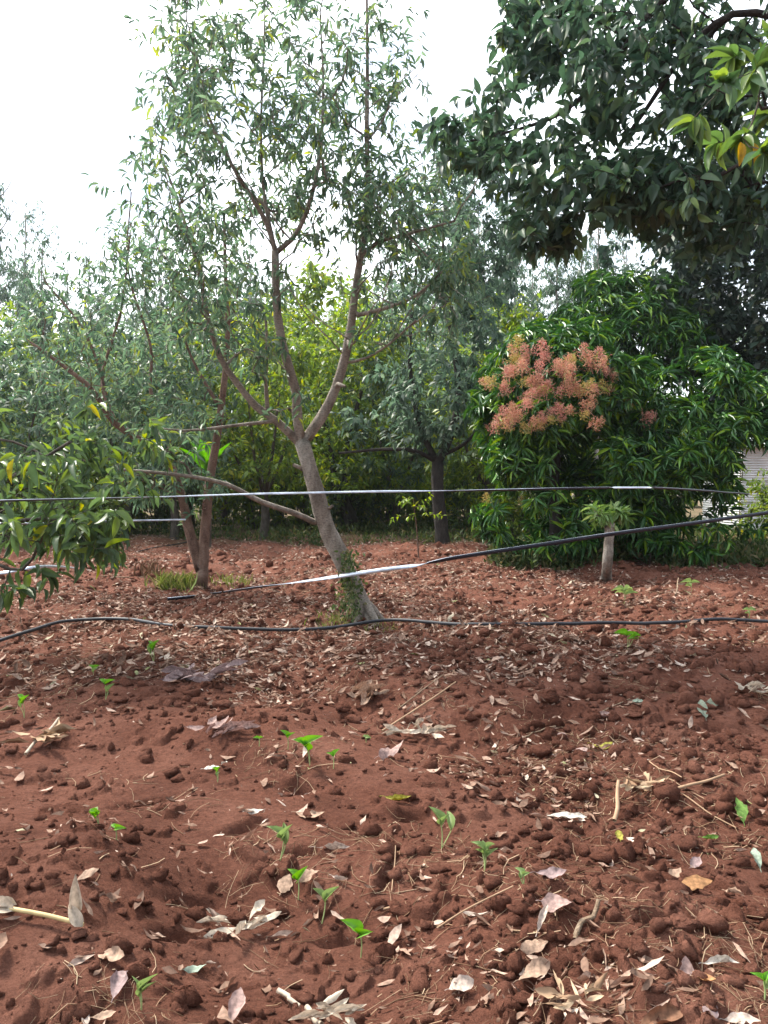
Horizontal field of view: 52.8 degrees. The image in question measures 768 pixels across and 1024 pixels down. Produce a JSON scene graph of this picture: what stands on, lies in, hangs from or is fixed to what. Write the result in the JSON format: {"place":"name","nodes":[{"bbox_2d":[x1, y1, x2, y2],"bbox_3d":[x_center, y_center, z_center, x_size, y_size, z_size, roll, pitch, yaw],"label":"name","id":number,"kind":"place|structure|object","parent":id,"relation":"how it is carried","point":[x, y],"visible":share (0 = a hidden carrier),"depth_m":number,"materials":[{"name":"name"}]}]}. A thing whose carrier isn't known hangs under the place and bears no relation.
{"place":"outdoors","nodes":[
{"label":"outdoors","id":0,"kind":"place"},
{"bbox_2d":[0,491,767,1023],"bbox_3d":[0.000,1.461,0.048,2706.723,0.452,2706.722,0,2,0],"label":"ground","id":1,"kind":"structure","parent":0,"point":[356,789],"depth_m":3.68,"materials":[{"name":"red soil"}]},
{"bbox_2d":[0,166,37,454],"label":"gum tree","id":2,"kind":"object","parent":1,"relation":"on","point":[10,286],"visible":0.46,"depth_m":29.72,"materials":[{"name":"green plant"}]},
{"bbox_2d":[0,296,50,446],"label":"orchard tree","id":3,"kind":"object","parent":1,"relation":"on","point":[4,314],"visible":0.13,"depth_m":25.00,"materials":[{"name":"green plant"}]},
{"bbox_2d":[0,197,53,408],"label":"gum tree","id":4,"kind":"object","parent":1,"relation":"on","point":[26,241],"visible":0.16,"depth_m":36.51,"materials":[{"name":"green plant"}]},
{"bbox_2d":[0,223,66,452],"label":"gum tree","id":5,"kind":"object","parent":1,"relation":"on","point":[36,310],"visible":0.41,"depth_m":24.68,"materials":[{"name":"green plant"}]},
{"bbox_2d":[0,720,75,742],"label":"dry husk","id":6,"kind":"object","parent":1,"relation":"on","point":[54,732],"visible":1,"depth_m":4.35,"materials":[{"name":"plant"}]},
{"bbox_2d":[0,874,83,926],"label":"maize stalk","id":7,"kind":"object","parent":1,"relation":"on","point":[74,918],"visible":1,"depth_m":2.43,"materials":[{"name":"plant"}]},
{"bbox_2d":[0,316,100,543],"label":"orchard tree","id":8,"kind":"object","parent":1,"relation":"on","point":[11,376],"visible":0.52,"depth_m":19.63,"materials":[{"name":"green plant"}]},
{"bbox_2d":[0,306,138,456],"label":"orchard tree","id":9,"kind":"object","parent":1,"relation":"on","point":[25,344],"visible":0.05,"depth_m":26.47,"materials":[{"name":"green plant"}]},
{"bbox_2d":[43,262,95,365],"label":"gum tree","id":10,"kind":"object","parent":1,"relation":"on","point":[67,287],"visible":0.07,"depth_m":41.58,"materials":[{"name":"green plant"}]},
{"bbox_2d":[2,449,141,537],"bbox_3d":[-8.594,-0.451,20.768,3.592,2.824,4.084,-2,2,-40],"label":"shrub","id":11,"kind":"object","parent":1,"relation":"on","point":[108,506],"visible":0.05,"depth_m":20.66,"materials":[{"name":"green plant"}]},
{"bbox_2d":[54,241,125,444],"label":"gum tree","id":12,"kind":"object","parent":1,"relation":"on","point":[88,277],"visible":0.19,"depth_m":26.62,"materials":[{"name":"green plant"}]},
{"bbox_2d":[0,390,180,613],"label":"avocado tree","id":13,"kind":"object","parent":1,"relation":"on","point":[84,538],"visible":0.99,"depth_m":6.16,"materials":[{"name":"green plant"}]},
{"bbox_2d":[0,487,748,501],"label":"irrigation pipe","id":14,"kind":"object","parent":13,"relation":"attached to","point":[327,492],"visible":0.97,"depth_m":8.48,"materials":[{"name":"plastic"}]},
{"bbox_2d":[92,946,123,961],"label":"fallen leaf","id":15,"kind":"object","parent":1,"relation":"on","point":[114,953],"visible":1,"depth_m":2.33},
{"bbox_2d":[81,252,134,371],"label":"gum tree","id":16,"kind":"object","parent":1,"relation":"on","point":[96,319],"visible":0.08,"depth_m":39.76,"materials":[{"name":"green plant"}]},
{"bbox_2d":[67,461,159,530],"bbox_3d":[-9.022,-0.598,25.205,4.084,2.824,3.592,2,3,41],"label":"shrub","id":17,"kind":"object","parent":1,"relation":"on","point":[117,494],"visible":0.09,"depth_m":24.79,"materials":[{"name":"green plant"}]},
{"bbox_2d":[2,271,226,535],"bbox_3d":[-8.147,-3.210,23.957,6.587,8.274,6.995,-1,2,-17],"label":"orchard tree","id":18,"kind":"object","parent":1,"relation":"on","point":[129,337],"visible":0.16,"depth_m":23.28,"materials":[{"name":"green plant"}]},
{"bbox_2d":[110,970,127,1002],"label":"fallen leaf","id":19,"kind":"object","parent":1,"relation":"on","point":[118,979],"visible":1,"depth_m":2.22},
{"bbox_2d":[0,177,263,587],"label":"avocado tree","id":20,"kind":"object","parent":1,"relation":"on","point":[199,553],"visible":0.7,"depth_m":11.35,"materials":[{"name":"green plant"}]},
{"bbox_2d":[132,973,158,1009],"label":"seedling","id":21,"kind":"object","parent":1,"relation":"on","point":[142,985],"visible":1,"depth_m":2.15,"materials":[{"name":"green plant"}]},
{"bbox_2d":[134,558,169,576],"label":"grass tuft","id":22,"kind":"object","parent":1,"relation":"on","point":[149,568],"visible":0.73,"depth_m":12.54,"materials":[{"name":"plant"}]},
{"bbox_2d":[121,214,189,505],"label":"gum tree","id":23,"kind":"object","parent":1,"relation":"on","point":[159,302],"visible":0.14,"depth_m":28.68,"materials":[{"name":"green plant"}]},
{"bbox_2d":[112,466,200,530],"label":"shrub","id":24,"kind":"object","parent":1,"relation":"on","point":[161,512],"visible":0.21,"depth_m":25.69,"materials":[{"name":"green plant"}]},
{"bbox_2d":[144,567,203,592],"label":"grass tuft","id":25,"kind":"object","parent":1,"relation":"on","point":[177,581],"visible":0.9,"depth_m":11.49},
{"bbox_2d":[68,293,282,538],"bbox_3d":[-5.826,-2.521,20.894,5.946,7.033,5.599,1,2,27],"label":"orchard tree","id":26,"kind":"object","parent":1,"relation":"on","point":[175,528],"visible":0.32,"depth_m":20.50,"materials":[{"name":"green plant"}]},
{"bbox_2d":[121,320,273,527],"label":"orchard tree","id":27,"kind":"object","parent":1,"relation":"on","point":[209,404],"visible":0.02,"depth_m":26.44,"materials":[{"name":"green plant"}]},
{"bbox_2d":[160,659,247,681],"bbox_3d":[-1.340,1.165,5.667,0.414,0.130,0.661,2,3,43],"label":"dry husk","id":28,"kind":"object","parent":1,"relation":"on","point":[186,674],"visible":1,"depth_m":5.64,"materials":[{"name":"plant"}]},
{"bbox_2d":[179,439,231,548],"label":"banana plant","id":29,"kind":"object","parent":1,"relation":"on","point":[203,454],"visible":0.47,"depth_m":17.34,"materials":[{"name":"green plant"}]},
{"bbox_2d":[185,482,234,520],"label":"shrub","id":30,"kind":"object","parent":1,"relation":"on","point":[200,505],"visible":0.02,"depth_m":33.37,"materials":[{"name":"green plant"}]},
{"bbox_2d":[127,235,296,521],"bbox_3d":[-7.018,-5.273,33.002,9.552,11.997,10.143,1,2,28],"label":"orchard tree","id":31,"kind":"object","parent":1,"relation":"on","point":[283,287],"visible":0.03,"depth_m":31.56,"materials":[{"name":"green plant"}]},
{"bbox_2d":[185,715,259,736],"bbox_3d":[-0.902,1.219,4.386,0.338,0.073,0.296,1,2,26],"label":"dry husk","id":32,"kind":"object","parent":1,"relation":"on","point":[221,725],"visible":1,"depth_m":4.40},
{"bbox_2d":[145,290,306,524],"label":"orchard tree","id":33,"kind":"object","parent":1,"relation":"on","point":[224,513],"visible":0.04,"depth_m":29.50,"materials":[{"name":"green plant"}]},
{"bbox_2d":[210,571,266,587],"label":"grass tuft","id":34,"kind":"object","parent":1,"relation":"on","point":[227,580],"visible":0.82,"depth_m":12.15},
{"bbox_2d":[196,899,281,937],"bbox_3d":[-0.513,1.419,2.694,0.259,0.058,0.218,-1,2,-35],"label":"dry husk","id":35,"kind":"object","parent":1,"relation":"on","point":[255,922],"visible":1,"depth_m":2.68,"materials":[{"name":"plant"}]},
{"bbox_2d":[217,232,277,510],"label":"gum tree","id":36,"kind":"object","parent":1,"relation":"on","point":[249,299],"visible":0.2,"depth_m":29.57,"materials":[{"name":"green plant"}]},
{"bbox_2d":[199,449,313,530],"bbox_3d":[-4.282,-0.790,27.187,3.951,3.106,4.492,1,2,26],"label":"shrub","id":37,"kind":"object","parent":1,"relation":"on","point":[247,505],"visible":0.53,"depth_m":26.54,"materials":[{"name":"green plant"}]},
{"bbox_2d":[170,303,366,539],"bbox_3d":[-3.126,-2.471,21.535,5.335,6.887,5.505,0,2,-6],"label":"orchard tree","id":38,"kind":"object","parent":1,"relation":"on","point":[252,464],"visible":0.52,"depth_m":20.87,"materials":[{"name":"green plant"}]},
{"bbox_2d":[267,822,291,859],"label":"seedling","id":39,"kind":"object","parent":1,"relation":"on","point":[283,833],"visible":1,"depth_m":3.05,"materials":[{"name":"green plant"}]},
{"bbox_2d":[277,874,292,895],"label":"fallen leaf","id":40,"kind":"object","parent":1,"relation":"on","point":[284,884],"visible":1,"depth_m":2.95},
{"bbox_2d":[232,456,349,526],"bbox_3d":[-3.242,-0.955,28.978,4.267,3.478,3.947,0,2,8],"label":"shrub","id":41,"kind":"object","parent":1,"relation":"on","point":[301,505],"visible":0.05,"depth_m":28.25,"materials":[{"name":"green plant"}]},
{"bbox_2d":[214,299,398,525],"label":"orchard tree","id":42,"kind":"object","parent":1,"relation":"on","point":[297,316],"visible":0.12,"depth_m":27.60,"materials":[{"name":"green plant"}]},
{"bbox_2d":[293,735,321,765],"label":"seedling","id":43,"kind":"object","parent":1,"relation":"on","point":[306,741],"visible":1,"depth_m":4.02,"materials":[{"name":"green plant"}]},
{"bbox_2d":[80,0,536,623],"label":"avocado tree","id":44,"kind":"object","parent":1,"relation":"on","point":[364,228],"visible":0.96,"depth_m":8.09,"materials":[{"name":"green plant"}]},
{"bbox_2d":[320,547,369,622],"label":"climbing vine","id":45,"kind":"object","parent":44,"relation":"attached to","point":[351,593],"visible":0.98,"depth_m":8.41,"materials":[{"name":"green plant"}]},
{"bbox_2d":[223,242,412,472],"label":"orchard tree","id":46,"kind":"object","parent":1,"relation":"on","point":[319,290],"visible":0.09,"depth_m":29.75,"materials":[{"name":"green plant"}]},
{"bbox_2d":[313,886,338,923],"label":"seedling","id":47,"kind":"object","parent":1,"relation":"on","point":[325,894],"visible":1,"depth_m":2.74,"materials":[{"name":"green plant"}]},
{"bbox_2d":[289,989,365,1023],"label":"dry husk","id":48,"kind":"object","parent":1,"relation":"on","point":[335,1009],"visible":1,"depth_m":2.17,"materials":[{"name":"plant"}]},
{"bbox_2d":[251,284,427,532],"bbox_3d":[-1.652,-3.186,24.692,5.320,8.084,7.099,-1,2,-21],"label":"avocado tree","id":49,"kind":"object","parent":1,"relation":"on","point":[369,482],"visible":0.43,"depth_m":24.13,"materials":[{"name":"green plant"}]},
{"bbox_2d":[303,468,386,531],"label":"shrub","id":50,"kind":"object","parent":1,"relation":"on","point":[358,504],"visible":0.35,"depth_m":25.08,"materials":[{"name":"green plant"}]},
{"bbox_2d":[4,404,702,507],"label":"wood","id":51,"kind":"object","parent":1,"relation":"on","point":[693,502],"depth_m":56.36,"materials":[{"name":"plant"}]},
{"bbox_2d":[341,919,372,957],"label":"seedling","id":52,"kind":"object","parent":1,"relation":"on","point":[356,925],"visible":1,"depth_m":2.54,"materials":[{"name":"green plant"}]},
{"bbox_2d":[347,679,389,704],"bbox_3d":[-0.128,1.213,5.264,0.218,0.096,0.385,1,2,35],"label":"dry husk","id":53,"kind":"object","parent":1,"relation":"on","point":[367,688],"visible":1,"depth_m":5.25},
{"bbox_2d":[319,452,429,525],"bbox_3d":[-0.257,-0.819,28.075,4.492,3.106,3.951,0,2,1],"label":"shrub","id":54,"kind":"object","parent":1,"relation":"on","point":[388,509],"visible":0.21,"depth_m":27.57,"materials":[{"name":"green plant"}]},
{"bbox_2d":[293,258,472,516],"bbox_3d":[-0.735,-5.443,36.050,9.416,12.154,9.714,2,3,42],"label":"orchard tree","id":55,"kind":"object","parent":1,"relation":"on","point":[361,291],"visible":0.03,"depth_m":35.36,"materials":[{"name":"green plant"}]},
{"bbox_2d":[0,532,767,1023],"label":"leaf litter","id":56,"kind":"object","parent":1,"relation":"on","point":[396,930],"visible":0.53,"depth_m":6.35,"materials":[{"name":"plant"}]},
{"bbox_2d":[228,987,245,1023],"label":"fallen leaf","id":57,"kind":"object","parent":56,"relation":"on","point":[236,1002],"visible":0.97,"depth_m":2.18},
{"bbox_2d":[535,970,608,1009],"bbox_3d":[0.522,1.309,2.124,0.218,0.046,0.144,0,2,0],"label":"dry husk","id":58,"kind":"object","parent":56,"relation":"on","point":[550,992],"visible":1,"depth_m":2.11,"materials":[{"name":"plant"}]},
{"bbox_2d":[0,570,767,1023],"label":"straw litter","id":59,"kind":"object","parent":1,"relation":"on","point":[752,944],"visible":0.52,"depth_m":3.15,"materials":[{"name":"plant"}]},
{"bbox_2d":[0,617,767,641],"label":"hose","id":60,"kind":"object","parent":1,"relation":"on","point":[381,620],"visible":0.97,"depth_m":7.73,"materials":[{"name":"plastic"}]},
{"bbox_2d":[4,515,767,571],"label":"undergrowth","id":61,"kind":"object","parent":1,"relation":"on","point":[747,551],"visible":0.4,"depth_m":20.11,"materials":[{"name":"green plant"}]},
{"bbox_2d":[374,741,402,760],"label":"fallen leaf","id":62,"kind":"object","parent":1,"relation":"on","point":[384,753],"visible":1,"depth_m":4.21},
{"bbox_2d":[304,298,474,529],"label":"orchard tree","id":63,"kind":"object","parent":1,"relation":"on","point":[372,391],"visible":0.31,"depth_m":25.01,"materials":[{"name":"green plant"}]},
{"bbox_2d":[363,225,422,499],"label":"gum tree","id":64,"kind":"object","parent":1,"relation":"on","point":[382,250],"visible":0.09,"depth_m":31.62,"materials":[{"name":"green plant"}]},
{"bbox_2d":[359,338,469,514],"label":"orchard tree","id":65,"kind":"object","parent":1,"relation":"on","point":[418,402],"visible":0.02,"depth_m":32.01,"materials":[{"name":"green plant"}]},
{"bbox_2d":[378,492,451,556],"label":"sapling","id":66,"kind":"object","parent":1,"relation":"on","point":[408,501],"visible":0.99,"depth_m":15.65,"materials":[{"name":"green plant"}]},
{"bbox_2d":[382,718,455,738],"bbox_3d":[0.227,1.323,4.762,0.435,0.080,0.270,0,2,12],"label":"dry husk","id":67,"kind":"object","parent":1,"relation":"on","point":[424,729],"visible":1,"depth_m":4.70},
{"bbox_2d":[330,109,542,543],"bbox_3d":[1.665,-4.740,20.117,4.524,11.365,5.413,2,2,40],"label":"avocado tree","id":68,"kind":"object","parent":1,"relation":"on","point":[400,407],"visible":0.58,"depth_m":19.69,"materials":[{"name":"green plant"}]},
{"bbox_2d":[391,453,483,526],"bbox_3d":[2.360,-0.858,29.256,3.951,3.106,4.492,-1,2,-26],"label":"shrub","id":69,"kind":"object","parent":1,"relation":"on","point":[430,487],"visible":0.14,"depth_m":28.73,"materials":[{"name":"green plant"}]},
{"bbox_2d":[429,806,454,847],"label":"seedling","id":70,"kind":"object","parent":1,"relation":"on","point":[442,816],"visible":1,"depth_m":3.25,"materials":[{"name":"green plant"}]},
{"bbox_2d":[445,975,473,991],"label":"fallen leaf","id":71,"kind":"object","parent":1,"relation":"on","point":[464,983],"visible":1,"depth_m":2.30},
{"bbox_2d":[412,470,522,530],"bbox_3d":[2.960,-0.451,25.064,3.200,2.608,2.960,-1,2,-34],"label":"shrub","id":72,"kind":"object","parent":1,"relation":"on","point":[454,500],"visible":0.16,"depth_m":24.77,"materials":[{"name":"green plant"}]},
{"bbox_2d":[168,511,767,600],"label":"irrigation pipe","id":73,"kind":"object","parent":1,"relation":"on","point":[502,550],"visible":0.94,"depth_m":8.45,"materials":[{"name":"plastic"}]},
{"bbox_2d":[437,184,517,495],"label":"gum tree","id":74,"kind":"object","parent":1,"relation":"on","point":[491,278],"visible":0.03,"depth_m":26.69,"materials":[{"name":"green plant"}]},
{"bbox_2d":[386,289,570,514],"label":"orchard tree","id":75,"kind":"object","parent":1,"relation":"on","point":[472,469],"visible":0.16,"depth_m":23.10,"materials":[{"name":"green plant"}]},
{"bbox_2d":[472,840,496,870],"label":"seedling","id":76,"kind":"object","parent":1,"relation":"on","point":[485,850],"visible":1,"depth_m":2.89,"materials":[{"name":"green plant"}]},
{"bbox_2d":[463,202,545,336],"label":"gum tree","id":77,"kind":"object","parent":1,"relation":"on","point":[519,266],"visible":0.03,"depth_m":40.38,"materials":[{"name":"green plant"}]},
{"bbox_2d":[455,474,571,537],"bbox_3d":[3.750,-0.234,21.840,3.267,2.259,2.874,2,2,39],"label":"shrub","id":78,"kind":"object","parent":1,"relation":"on","point":[512,521],"visible":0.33,"depth_m":21.73,"materials":[{"name":"green plant"}]},
{"bbox_2d":[489,236,547,432],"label":"gum tree","id":79,"kind":"object","parent":1,"relation":"on","point":[538,302],"visible":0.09,"depth_m":28.47,"materials":[{"name":"green plant"}]},
{"bbox_2d":[513,957,549,982],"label":"fallen leaf","id":80,"kind":"object","parent":1,"relation":"on","point":[536,967],"visible":1,"depth_m":2.33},
{"bbox_2d":[515,939,547,954],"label":"fallen leaf","id":81,"kind":"object","parent":1,"relation":"on","point":[528,947],"visible":0.98,"depth_m":2.42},
{"bbox_2d":[507,256,565,494],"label":"gum tree","id":82,"kind":"object","parent":1,"relation":"on","point":[531,287],"visible":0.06,"depth_m":37.45,"materials":[{"name":"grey plant"}]},
{"bbox_2d":[530,866,565,878],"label":"fallen leaf","id":83,"kind":"object","parent":1,"relation":"on","point":[552,872],"visible":1,"depth_m":2.72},
{"bbox_2d":[518,179,587,445],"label":"gum tree","id":84,"kind":"object","parent":1,"relation":"on","point":[552,289],"visible":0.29,"depth_m":30.70,"materials":[{"name":"green plant"}]},
{"bbox_2d":[536,892,570,911],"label":"fallen leaf","id":85,"kind":"object","parent":1,"relation":"on","point":[553,901],"visible":0.99,"depth_m":2.55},
{"bbox_2d":[462,313,658,563],"bbox_3d":[3.441,-1.396,14.770,3.775,5.196,4.360,0,2,0],"label":"mango tree","id":86,"kind":"object","parent":1,"relation":"on","point":[535,445],"visible":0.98,"depth_m":14.09,"materials":[{"name":"green plant"}]},
{"bbox_2d":[547,811,585,817],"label":"fallen leaf","id":87,"kind":"object","parent":1,"relation":"on","point":[565,814],"visible":0.92,"depth_m":3.56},
{"bbox_2d":[543,232,610,507],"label":"gum tree","id":88,"kind":"object","parent":1,"relation":"on","point":[585,267],"visible":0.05,"depth_m":39.42,"materials":[{"name":"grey plant"}]},
{"bbox_2d":[573,899,600,937],"bbox_3d":[0.653,1.315,2.495,0.158,0.084,0.034,-2,3,-41],"label":"dry stick","id":89,"kind":"object","parent":1,"relation":"on","point":[579,925],"visible":0.95,"depth_m":2.49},
{"bbox_2d":[410,0,767,279],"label":"avocado tree","id":90,"kind":"object","parent":1,"relation":"on","point":[720,78],"visible":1,"depth_m":5.79,"materials":[{"name":"green plant"}]},
{"bbox_2d":[559,197,646,462],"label":"gum tree","id":91,"kind":"object","parent":1,"relation":"on","point":[596,262],"visible":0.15,"depth_m":29.66,"materials":[{"name":"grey plant"}]},
{"bbox_2d":[579,500,637,581],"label":"stump tree","id":92,"kind":"object","parent":1,"relation":"on","point":[603,518],"visible":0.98,"depth_m":12.38,"materials":[{"name":"green plant"}]},
{"bbox_2d":[612,780,619,821],"bbox_3d":[1.084,1.339,3.589,0.027,0.131,0.197,1,2,22],"label":"dry stick","id":93,"kind":"object","parent":1,"relation":"on","point":[616,812],"visible":1,"depth_m":3.57,"materials":[{"name":"wood"}]},
{"bbox_2d":[602,230,657,442],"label":"gum tree","id":94,"kind":"object","parent":1,"relation":"on","point":[625,258],"visible":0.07,"depth_m":41.56,"materials":[{"name":"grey plant"}]},
{"bbox_2d":[537,268,731,440],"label":"mango tree","id":95,"kind":"object","parent":1,"relation":"on","point":[674,330],"visible":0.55,"depth_m":16.79,"materials":[{"name":"green plant"}]},
{"bbox_2d":[608,772,669,795],"bbox_3d":[1.256,1.341,3.861,0.346,0.083,0.190,-1,2,-33],"label":"dry husk","id":96,"kind":"object","parent":1,"relation":"on","point":[647,785],"visible":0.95,"depth_m":3.85,"materials":[{"name":"plant"}]},
{"bbox_2d":[635,514,669,563],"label":"mango sapling","id":97,"kind":"object","parent":1,"relation":"on","point":[654,534],"visible":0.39,"depth_m":14.35,"materials":[{"name":"green plant"}]},
{"bbox_2d":[641,1003,682,1023],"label":"fallen leaf","id":98,"kind":"object","parent":1,"relation":"on","point":[667,1012],"visible":1,"depth_m":2.04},
{"bbox_2d":[557,344,767,565],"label":"mango tree","id":99,"kind":"object","parent":1,"relation":"on","point":[701,454],"visible":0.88,"depth_m":14.26,"materials":[{"name":"green plant"}]},
{"bbox_2d":[597,130,767,429],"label":"avocado tree","id":100,"kind":"object","parent":1,"relation":"on","point":[733,319],"visible":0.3,"depth_m":17.54,"materials":[{"name":"green plant"}]},
{"bbox_2d":[682,874,711,890],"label":"fallen leaf","id":101,"kind":"object","parent":1,"relation":"on","point":[694,882],"visible":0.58,"depth_m":2.85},
{"bbox_2d":[698,954,738,963],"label":"fallen leaf","id":102,"kind":"object","parent":1,"relation":"on","point":[717,958],"visible":1,"depth_m":2.29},
{"bbox_2d":[702,438,767,529],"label":"shed","id":103,"kind":"structure","parent":1,"relation":"on","point":[754,463],"depth_m":23.95,"materials":[{"name":"metal"}]},
{"bbox_2d":[719,1012,760,1023],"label":"fallen leaf","id":104,"kind":"object","parent":1,"relation":"on","point":[736,1017],"visible":0.98,"depth_m":2.01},
{"bbox_2d":[735,798,748,825],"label":"fallen leaf","id":105,"kind":"object","parent":1,"relation":"on","point":[741,808],"visible":1,"depth_m":3.58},
{"bbox_2d":[729,465,767,539],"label":"shrub","id":106,"kind":"object","parent":1,"relation":"on","point":[762,497],"visible":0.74,"depth_m":20.20,"materials":[{"name":"green plant"}]},
{"bbox_2d":[735,681,767,692],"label":"fallen leaf","id":107,"kind":"object","parent":1,"relation":"on","point":[751,684],"visible":0.98,"depth_m":5.37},
{"bbox_2d":[0,0,767,412],"label":"sky","id":108,"kind":"structure","parent":0,"point":[70,70],"materials":[{"name":"white"}]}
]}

